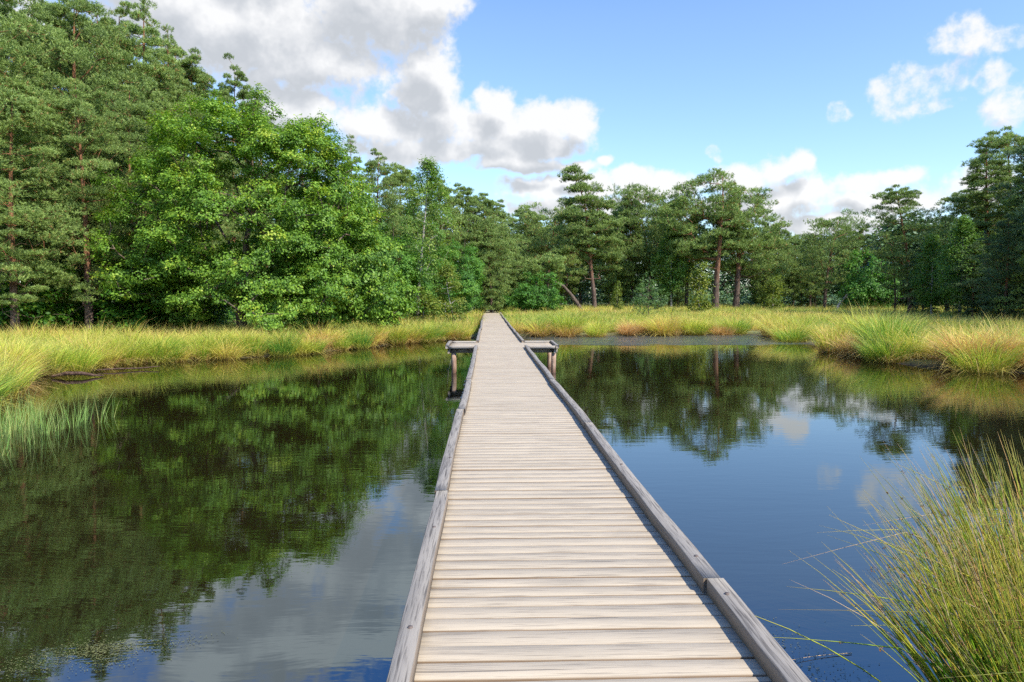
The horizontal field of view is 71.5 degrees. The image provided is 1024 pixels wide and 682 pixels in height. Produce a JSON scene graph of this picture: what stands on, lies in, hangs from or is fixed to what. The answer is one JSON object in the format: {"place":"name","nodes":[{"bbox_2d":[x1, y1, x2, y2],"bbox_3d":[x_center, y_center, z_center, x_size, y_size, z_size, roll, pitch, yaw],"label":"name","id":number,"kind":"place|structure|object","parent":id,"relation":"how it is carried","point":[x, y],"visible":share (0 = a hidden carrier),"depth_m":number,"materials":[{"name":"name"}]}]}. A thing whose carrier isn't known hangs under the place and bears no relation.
{"place":"outdoors","nodes":[
{"label":"outdoors","id":0,"kind":"place"},
{"bbox_2d":[0,334,1023,681],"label":"pond water","id":1,"kind":"structure","parent":0,"point":[266,518],"depth_m":8.44,"materials":[{"name":"liquid"}]},
{"bbox_2d":[0,386,120,455],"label":"thin reeds","id":2,"kind":"object","parent":1,"relation":"in","point":[5,430],"visible":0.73,"depth_m":12.35,"materials":[{"name":"plant"}]},
{"bbox_2d":[1,632,223,678],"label":"floating weed","id":3,"kind":"object","parent":1,"relation":"on","point":[93,652],"visible":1,"depth_m":4.50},
{"bbox_2d":[187,336,228,359],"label":"grass tussock","id":4,"kind":"object","parent":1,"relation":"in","point":[203,353],"depth_m":25.24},
{"bbox_2d":[756,486,1023,681],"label":"rush clump","id":5,"kind":"object","parent":1,"relation":"in","point":[995,653],"visible":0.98,"depth_m":3.33,"materials":[{"name":"plant"}]},
{"bbox_2d":[784,430,1023,636],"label":"rush clump","id":6,"kind":"object","parent":1,"relation":"in","point":[956,505],"visible":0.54,"depth_m":4.21,"materials":[{"name":"plant"}]},
{"bbox_2d":[0,0,1023,295],"label":"sky","id":7,"kind":"structure","parent":0,"point":[827,106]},
{"bbox_2d":[0,297,1023,376],"bbox_3d":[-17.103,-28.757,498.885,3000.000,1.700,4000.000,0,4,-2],"label":"ground","id":8,"kind":"structure","parent":0,"point":[915,362],"depth_m":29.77,"materials":[{"name":"plant"}]},
{"bbox_2d":[0,333,56,375],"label":"grass tussock","id":9,"kind":"object","parent":8,"relation":"on","point":[16,353],"depth_m":18.99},
{"bbox_2d":[0,349,67,400],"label":"grass tussock","id":10,"kind":"object","parent":8,"relation":"on","point":[18,390],"depth_m":15.94,"materials":[{"name":"plant"}]},
{"bbox_2d":[0,0,86,283],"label":"pine tree","id":11,"kind":"object","parent":8,"relation":"on","point":[5,8],"visible":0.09,"depth_m":34.59,"materials":[{"name":"green plant"}]},
{"bbox_2d":[4,335,82,376],"bbox_3d":[-13.435,0.393,20.315,3.114,1.294,3.167,-1,3,0],"label":"grass tussock","id":12,"kind":"object","parent":8,"relation":"on","point":[58,366],"depth_m":20.22,"materials":[{"name":"plant"}]},
{"bbox_2d":[0,0,90,282],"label":"pine tree","id":13,"kind":"object","parent":8,"relation":"on","point":[22,159],"visible":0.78,"depth_m":30.58,"materials":[{"name":"green plant"}]},
{"bbox_2d":[0,262,96,333],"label":"round bush","id":14,"kind":"object","parent":8,"relation":"on","point":[32,310],"visible":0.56,"depth_m":32.16,"materials":[{"name":"green plant"}]},
{"bbox_2d":[0,63,102,336],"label":"pine tree","id":15,"kind":"object","parent":8,"relation":"on","point":[14,294],"visible":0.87,"depth_m":30.25,"materials":[{"name":"green plant"}]},
{"bbox_2d":[0,63,116,327],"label":"pine tree","id":16,"kind":"object","parent":8,"relation":"on","point":[48,244],"visible":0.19,"depth_m":34.05,"materials":[{"name":"green plant"}]},
{"bbox_2d":[0,0,123,325],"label":"pine tree","id":17,"kind":"object","parent":8,"relation":"on","point":[31,13],"visible":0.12,"depth_m":37.27,"materials":[{"name":"green plant"}]},
{"bbox_2d":[41,339,115,375],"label":"grass tussock","id":18,"kind":"object","parent":8,"relation":"on","point":[86,361],"depth_m":20.96,"materials":[{"name":"plant"}]},
{"bbox_2d":[36,276,121,329],"bbox_3d":[-22.050,-1.878,36.105,6.061,3.823,3.950,2,4,30],"label":"round bush","id":19,"kind":"object","parent":8,"relation":"on","point":[82,312],"visible":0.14,"depth_m":35.40,"materials":[{"name":"green plant"}]},
{"bbox_2d":[2,77,163,332],"bbox_3d":[-19.664,-5.929,32.729,6.370,12.362,6.031,2,4,31],"label":"pine tree","id":20,"kind":"object","parent":8,"relation":"on","point":[81,173],"visible":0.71,"depth_m":32.07,"materials":[{"name":"green plant"}]},
{"bbox_2d":[0,0,165,323],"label":"pine tree","id":21,"kind":"object","parent":8,"relation":"on","point":[53,13],"visible":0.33,"depth_m":35.69,"materials":[{"name":"green plant"}]},
{"bbox_2d":[58,335,137,368],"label":"grass tussock","id":22,"kind":"object","parent":8,"relation":"on","point":[110,362],"depth_m":22.49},
{"bbox_2d":[25,8,171,311],"bbox_3d":[-23.685,-9.646,40.459,8.676,18.718,9.162,1,4,10],"label":"pine tree","id":23,"kind":"object","parent":8,"relation":"on","point":[103,20],"visible":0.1,"depth_m":39.16,"materials":[{"name":"green plant"}]},
{"bbox_2d":[44,78,201,305],"bbox_3d":[-19.378,-6.492,35.901,7.296,13.005,7.706,2,4,30],"label":"pine tree","id":24,"kind":"object","parent":8,"relation":"on","point":[132,123],"visible":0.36,"depth_m":34.59,"materials":[{"name":"green plant"}]},
{"bbox_2d":[86,283,166,334],"bbox_3d":[-17.695,-1.345,33.417,3.444,3.077,5.284,-1,4,-11],"label":"round bush","id":25,"kind":"object","parent":8,"relation":"on","point":[125,313],"visible":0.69,"depth_m":32.37,"materials":[{"name":"green plant"}]},
{"bbox_2d":[67,0,192,308],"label":"pine tree","id":26,"kind":"object","parent":8,"relation":"on","point":[121,11],"visible":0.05,"depth_m":44.41,"materials":[{"name":"green plant"}]},
{"bbox_2d":[103,335,169,365],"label":"grass tussock","id":27,"kind":"object","parent":8,"relation":"on","point":[140,355],"depth_m":23.62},
{"bbox_2d":[71,0,220,266],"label":"pine tree","id":28,"kind":"object","parent":8,"relation":"on","point":[155,70],"visible":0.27,"depth_m":39.77,"materials":[{"name":"green plant"}]},
{"bbox_2d":[120,327,201,360],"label":"grass tussock","id":29,"kind":"object","parent":8,"relation":"on","point":[155,340],"depth_m":24.72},
{"bbox_2d":[131,333,205,362],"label":"grass tussock","id":30,"kind":"object","parent":8,"relation":"on","point":[161,357],"depth_m":24.16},
{"bbox_2d":[112,226,236,331],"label":"oak tree","id":31,"kind":"object","parent":8,"relation":"on","point":[181,314],"visible":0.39,"depth_m":32.90,"materials":[{"name":"green plant"}]},
{"bbox_2d":[134,23,233,252],"bbox_3d":[-21.142,-9.739,42.715,6.608,18.739,7.193,3,4,35],"label":"pine tree","id":32,"kind":"object","parent":8,"relation":"on","point":[177,91],"visible":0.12,"depth_m":42.80,"materials":[{"name":"green plant"}]},
{"bbox_2d":[113,44,259,259],"bbox_3d":[-21.200,-9.898,46.103,9.275,18.630,9.796,-2,4,-35],"label":"pine tree","id":33,"kind":"object","parent":8,"relation":"on","point":[206,78],"visible":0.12,"depth_m":44.76,"materials":[{"name":"green plant"}]},
{"bbox_2d":[152,47,242,307],"bbox_3d":[-20.475,-9.745,45.881,7.358,18.279,6.910,-4,5,-45],"label":"pine tree","id":34,"kind":"object","parent":8,"relation":"on","point":[193,70],"visible":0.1,"depth_m":44.91,"materials":[{"name":"green plant"}]},
{"bbox_2d":[177,136,262,324],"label":"pine tree","id":35,"kind":"object","parent":8,"relation":"on","point":[226,230],"visible":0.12,"depth_m":41.29,"materials":[{"name":"green plant"}]},
{"bbox_2d":[194,336,261,359],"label":"grass tussock","id":36,"kind":"object","parent":8,"relation":"on","point":[228,354],"depth_m":25.45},
{"bbox_2d":[83,81,391,331],"bbox_3d":[-12.521,-5.794,32.638,13.869,12.370,9.414,0,4,-2],"label":"oak tree","id":37,"kind":"object","parent":8,"relation":"on","point":[199,184],"visible":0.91,"depth_m":31.17,"materials":[{"name":"green plant"}]},
{"bbox_2d":[207,52,275,323],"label":"pine tree","id":38,"kind":"object","parent":8,"relation":"on","point":[227,91],"visible":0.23,"depth_m":47.09,"materials":[{"name":"green plant"}]},
{"bbox_2d":[223,331,273,356],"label":"grass tussock","id":39,"kind":"object","parent":8,"relation":"on","point":[257,352],"depth_m":26.43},
{"bbox_2d":[260,330,310,356],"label":"grass tussock","id":40,"kind":"object","parent":8,"relation":"on","point":[280,351],"depth_m":26.74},
{"bbox_2d":[243,249,335,334],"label":"oak tree","id":41,"kind":"object","parent":8,"relation":"on","point":[273,302],"visible":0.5,"depth_m":31.35,"materials":[{"name":"green plant"}]},
{"bbox_2d":[240,167,423,330],"bbox_3d":[-8.732,-4.137,34.433,8.823,9.033,6.410,0,4,-2],"label":"oak tree","id":42,"kind":"object","parent":8,"relation":"on","point":[394,303],"visible":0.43,"depth_m":33.79,"materials":[{"name":"green plant"}]},
{"bbox_2d":[334,133,384,269],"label":"pine tree","id":43,"kind":"object","parent":8,"relation":"on","point":[355,151],"visible":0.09,"depth_m":52.25,"materials":[{"name":"green plant"}]},
{"bbox_2d":[339,325,381,348],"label":"grass tussock","id":44,"kind":"object","parent":8,"relation":"on","point":[361,340],"depth_m":30.76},
{"bbox_2d":[352,148,414,302],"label":"pine tree","id":45,"kind":"object","parent":8,"relation":"on","point":[383,169],"visible":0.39,"depth_m":55.27,"materials":[{"name":"green plant"}]},
{"bbox_2d":[346,227,424,319],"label":"broadleaf tree","id":46,"kind":"object","parent":8,"relation":"on","point":[406,262],"visible":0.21,"depth_m":46.93,"materials":[{"name":"plant"}]},
{"bbox_2d":[371,162,438,281],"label":"pine tree","id":47,"kind":"object","parent":8,"relation":"on","point":[403,176],"visible":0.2,"depth_m":58.70,"materials":[{"name":"green plant"}]},
{"bbox_2d":[402,286,446,324],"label":"birch sapling","id":48,"kind":"object","parent":8,"relation":"on","point":[429,304],"visible":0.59,"depth_m":43.56,"materials":[{"name":"green plant"}]},
{"bbox_2d":[389,154,463,313],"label":"birch tree","id":49,"kind":"object","parent":8,"relation":"on","point":[434,173],"visible":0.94,"depth_m":48.06,"materials":[{"name":"green plant"}]},
{"bbox_2d":[402,240,458,316],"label":"broadleaf tree","id":50,"kind":"object","parent":8,"relation":"on","point":[428,286],"visible":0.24,"depth_m":53.10,"materials":[{"name":"plant"}]},
{"bbox_2d":[412,179,473,275],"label":"pine tree","id":51,"kind":"object","parent":8,"relation":"on","point":[451,200],"visible":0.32,"depth_m":62.64,"materials":[{"name":"green plant"}]},
{"bbox_2d":[430,260,469,324],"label":"birch sapling","id":52,"kind":"object","parent":8,"relation":"on","point":[445,272],"visible":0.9,"depth_m":44.66,"materials":[{"name":"green plant"}]},
{"bbox_2d":[426,182,498,296],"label":"pine tree","id":53,"kind":"object","parent":8,"relation":"on","point":[467,192],"visible":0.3,"depth_m":64.68,"materials":[{"name":"green plant"}]},
{"bbox_2d":[440,237,487,315],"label":"broadleaf tree","id":54,"kind":"object","parent":8,"relation":"on","point":[471,282],"visible":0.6,"depth_m":58.69,"materials":[{"name":"plant"}]},
{"bbox_2d":[456,192,518,311],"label":"pine tree","id":55,"kind":"object","parent":8,"relation":"on","point":[485,204],"visible":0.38,"depth_m":66.79,"materials":[{"name":"green plant"}]},
{"bbox_2d":[467,221,515,312],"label":"pine tree","id":56,"kind":"object","parent":8,"relation":"on","point":[493,245],"visible":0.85,"depth_m":64.86,"materials":[{"name":"green plant"}]},
{"bbox_2d":[475,199,530,295],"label":"pine tree","id":57,"kind":"object","parent":8,"relation":"on","point":[502,214],"visible":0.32,"depth_m":73.00,"materials":[{"name":"green plant"}]},
{"bbox_2d":[27,171,995,308],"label":"distant wood","id":58,"kind":"object","parent":8,"relation":"on","point":[725,296],"visible":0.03,"depth_m":100.22,"materials":[{"name":"plant"}]},
{"bbox_2d":[510,205,555,290],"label":"pine tree","id":59,"kind":"object","parent":8,"relation":"on","point":[519,227],"visible":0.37,"depth_m":86.76,"materials":[{"name":"green plant"}]},
{"bbox_2d":[513,318,561,336],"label":"grass tussock","id":60,"kind":"object","parent":8,"relation":"on","point":[538,333],"depth_m":39.61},
{"bbox_2d":[511,270,566,311],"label":"round bush","id":61,"kind":"object","parent":8,"relation":"on","point":[530,297],"visible":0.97,"depth_m":65.36,"materials":[{"name":"green plant"}]},
{"bbox_2d":[517,251,581,308],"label":"pine tree","id":62,"kind":"object","parent":8,"relation":"on","point":[549,261],"visible":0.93,"depth_m":73.18,"materials":[{"name":"plant"}]},
{"bbox_2d":[515,201,586,297],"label":"pine tree","id":63,"kind":"object","parent":8,"relation":"on","point":[541,243],"visible":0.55,"depth_m":83.81,"materials":[{"name":"green plant"}]},
{"bbox_2d":[536,306,597,334],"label":"grass tussock","id":64,"kind":"object","parent":8,"relation":"on","point":[568,323],"depth_m":40.17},
{"bbox_2d":[537,203,603,305],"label":"pine tree","id":65,"kind":"object","parent":8,"relation":"on","point":[572,281],"visible":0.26,"depth_m":89.19,"materials":[{"name":"green plant"}]},
{"bbox_2d":[547,163,631,307],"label":"pine tree","id":66,"kind":"object","parent":8,"relation":"on","point":[595,224],"visible":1,"depth_m":77.07,"materials":[{"name":"green plant"}]},
{"bbox_2d":[386,312,810,681],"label":"boardwalk","id":67,"kind":"structure","parent":8,"relation":"on","point":[557,545],"depth_m":3.86,"materials":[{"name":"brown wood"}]},
{"bbox_2d":[592,205,642,305],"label":"pine tree","id":68,"kind":"object","parent":8,"relation":"on","point":[608,286],"visible":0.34,"depth_m":87.08,"materials":[{"name":"green plant"}]},
{"bbox_2d":[600,187,657,306],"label":"pine tree","id":69,"kind":"object","parent":8,"relation":"on","point":[641,255],"visible":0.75,"depth_m":85.78,"materials":[{"name":"green plant"}]},
{"bbox_2d":[600,183,670,305],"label":"pine tree","id":70,"kind":"object","parent":8,"relation":"on","point":[649,197],"visible":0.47,"depth_m":85.90,"materials":[{"name":"green plant"}]},
{"bbox_2d":[627,269,668,315],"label":"pine sapling","id":71,"kind":"object","parent":8,"relation":"on","point":[646,302],"visible":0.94,"depth_m":58.12,"materials":[{"name":"green plant"}]},
{"bbox_2d":[639,313,696,335],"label":"grass tussock","id":72,"kind":"object","parent":8,"relation":"on","point":[671,332],"depth_m":40.70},
{"bbox_2d":[650,228,691,306],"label":"birch tree","id":73,"kind":"object","parent":8,"relation":"on","point":[667,284],"visible":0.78,"depth_m":79.69,"materials":[{"name":"green plant"}]},
{"bbox_2d":[648,201,704,306],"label":"pine tree","id":74,"kind":"object","parent":8,"relation":"on","point":[694,268],"visible":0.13,"depth_m":84.37,"materials":[{"name":"green plant"}]},
{"bbox_2d":[668,313,726,335],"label":"grass tussock","id":75,"kind":"object","parent":8,"relation":"on","point":[697,330],"depth_m":41.17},
{"bbox_2d":[683,261,717,312],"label":"birch sapling","id":76,"kind":"object","parent":8,"relation":"on","point":[700,281],"visible":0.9,"depth_m":66.44,"materials":[{"name":"green plant"}]},
{"bbox_2d":[645,167,760,308],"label":"pine tree","id":77,"kind":"object","parent":8,"relation":"on","point":[706,244],"visible":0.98,"depth_m":77.08,"materials":[{"name":"green plant"}]},
{"bbox_2d":[714,312,758,334],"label":"grass tussock","id":78,"kind":"object","parent":8,"relation":"on","point":[742,330],"depth_m":42.21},
{"bbox_2d":[699,181,792,309],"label":"pine tree","id":79,"kind":"object","parent":8,"relation":"on","point":[743,267],"visible":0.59,"depth_m":79.38,"materials":[{"name":"green plant"}]},
{"bbox_2d":[750,217,788,306],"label":"pine tree","id":80,"kind":"object","parent":8,"relation":"on","point":[758,287],"visible":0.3,"depth_m":86.27,"materials":[{"name":"green plant"}]},
{"bbox_2d":[758,275,789,310],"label":"birch sapling","id":81,"kind":"object","parent":8,"relation":"on","point":[771,292],"visible":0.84,"depth_m":72.80,"materials":[{"name":"green plant"}]},
{"bbox_2d":[763,221,804,303],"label":"pine tree","id":82,"kind":"object","parent":8,"relation":"on","point":[786,280],"visible":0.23,"depth_m":89.91,"materials":[{"name":"green plant"}]},
{"bbox_2d":[759,321,822,342],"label":"grass tussock","id":83,"kind":"object","parent":8,"relation":"on","point":[795,336],"depth_m":35.26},
{"bbox_2d":[787,255,815,307],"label":"pine tree","id":84,"kind":"object","parent":8,"relation":"on","point":[802,301],"visible":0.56,"depth_m":90.85,"materials":[{"name":"green plant"}]},
{"bbox_2d":[794,235,834,306],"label":"pine tree","id":85,"kind":"object","parent":8,"relation":"on","point":[804,277],"visible":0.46,"depth_m":84.79,"materials":[{"name":"green plant"}]},
{"bbox_2d":[804,319,864,352],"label":"grass tussock","id":86,"kind":"object","parent":8,"relation":"on","point":[822,347],"depth_m":28.70,"materials":[{"name":"plant"}]},
{"bbox_2d":[790,208,880,308],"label":"pine tree","id":87,"kind":"object","parent":8,"relation":"on","point":[823,223],"visible":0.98,"depth_m":74.44,"materials":[{"name":"green plant"}]},
{"bbox_2d":[818,328,871,356],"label":"grass tussock","id":88,"kind":"object","parent":8,"relation":"on","point":[844,351],"depth_m":27.17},
{"bbox_2d":[806,297,927,339],"bbox_3d":[15.232,-0.714,29.951,6.013,2.554,5.805,0,4,-6],"label":"grass tussock","id":89,"kind":"object","parent":8,"relation":"on","point":[849,322],"depth_m":29.94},
{"bbox_2d":[836,247,902,308],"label":"round bush","id":90,"kind":"object","parent":8,"relation":"on","point":[863,293],"visible":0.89,"depth_m":70.20,"materials":[{"name":"green plant"}]},
{"bbox_2d":[845,329,900,362],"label":"grass tussock","id":91,"kind":"object","parent":8,"relation":"on","point":[865,358],"depth_m":24.51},
{"bbox_2d":[829,302,938,350],"bbox_3d":[13.487,-0.426,25.601,4.451,2.084,4.153,-1,4,-14],"label":"grass tussock","id":92,"kind":"object","parent":8,"relation":"on","point":[883,332],"depth_m":25.55,"materials":[{"name":"plant"}]},
{"bbox_2d":[839,325,933,363],"bbox_3d":[12.815,0.065,24.564,3.452,1.428,3.665,-2,4,-29],"label":"grass tussock","id":93,"kind":"object","parent":8,"relation":"on","point":[900,356],"depth_m":24.08,"materials":[{"name":"plant"}]},
{"bbox_2d":[839,304,939,343],"bbox_3d":[13.868,-0.691,26.817,4.558,2.347,4.168,1,4,-34],"label":"grass tussock","id":94,"kind":"object","parent":8,"relation":"on","point":[887,320],"depth_m":26.53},
{"bbox_2d":[857,184,950,311],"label":"pine tree","id":95,"kind":"object","parent":8,"relation":"on","point":[893,255],"visible":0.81,"depth_m":58.44,"materials":[{"name":"green plant"}]},
{"bbox_2d":[856,323,961,365],"bbox_3d":[13.993,0.096,24.653,4.880,1.771,4.389,5,6,32],"label":"grass tussock","id":96,"kind":"object","parent":8,"relation":"on","point":[920,354],"depth_m":24.24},
{"bbox_2d":[898,242,941,314],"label":"pine tree","id":97,"kind":"object","parent":8,"relation":"on","point":[923,307],"visible":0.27,"depth_m":56.96,"materials":[{"name":"green plant"}]},
{"bbox_2d":[905,233,954,313],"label":"birch tree","id":98,"kind":"object","parent":8,"relation":"on","point":[929,244],"visible":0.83,"depth_m":52.85,"materials":[{"name":"green plant"}]},
{"bbox_2d":[911,188,992,311],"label":"pine tree","id":99,"kind":"object","parent":8,"relation":"on","point":[945,218],"visible":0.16,"depth_m":60.17,"materials":[{"name":"green plant"}]},
{"bbox_2d":[892,316,1023,375],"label":"grass tussock","id":100,"kind":"object","parent":8,"relation":"on","point":[947,338],"depth_m":22.00,"materials":[{"name":"plant"}]},
{"bbox_2d":[898,137,1022,313],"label":"pine tree","id":101,"kind":"object","parent":8,"relation":"on","point":[981,205],"visible":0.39,"depth_m":52.29,"materials":[{"name":"green plant"}]},
{"bbox_2d":[931,215,993,313],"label":"birch tree","id":102,"kind":"object","parent":8,"relation":"on","point":[964,227],"visible":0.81,"depth_m":47.52,"materials":[{"name":"green plant"}]},
{"bbox_2d":[910,324,1023,374],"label":"grass tussock","id":103,"kind":"object","parent":8,"relation":"on","point":[1004,366],"depth_m":20.99,"materials":[{"name":"plant"}]},
{"bbox_2d":[940,241,1001,320],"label":"pine tree","id":104,"kind":"object","parent":8,"relation":"on","point":[972,302],"visible":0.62,"depth_m":46.70,"materials":[{"name":"green plant"}]},
{"bbox_2d":[933,309,1023,367],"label":"grass tussock","id":105,"kind":"object","parent":8,"relation":"on","point":[999,340],"depth_m":22.22,"materials":[{"name":"plant"}]},
{"bbox_2d":[957,125,1023,288],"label":"pine tree","id":106,"kind":"object","parent":8,"relation":"on","point":[1006,143],"visible":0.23,"depth_m":54.66,"materials":[{"name":"green plant"}]},
{"bbox_2d":[963,214,1023,322],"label":"pine tree","id":107,"kind":"object","parent":8,"relation":"on","point":[1010,266],"visible":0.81,"depth_m":42.66,"materials":[{"name":"green plant"}]},
{"bbox_2d":[974,148,1023,316],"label":"pine tree","id":108,"kind":"object","parent":8,"relation":"on","point":[1017,169],"visible":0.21,"depth_m":46.95,"materials":[{"name":"green plant"}]},
{"bbox_2d":[977,146,1023,314],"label":"pine tree","id":109,"kind":"object","parent":8,"relation":"on","point":[1010,152],"visible":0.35,"depth_m":48.19,"materials":[{"name":"green plant"}]},
{"bbox_2d":[990,202,1023,321],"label":"pine tree","id":110,"kind":"object","parent":8,"relation":"on","point":[1003,298],"visible":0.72,"depth_m":41.83,"materials":[{"name":"green plant"}]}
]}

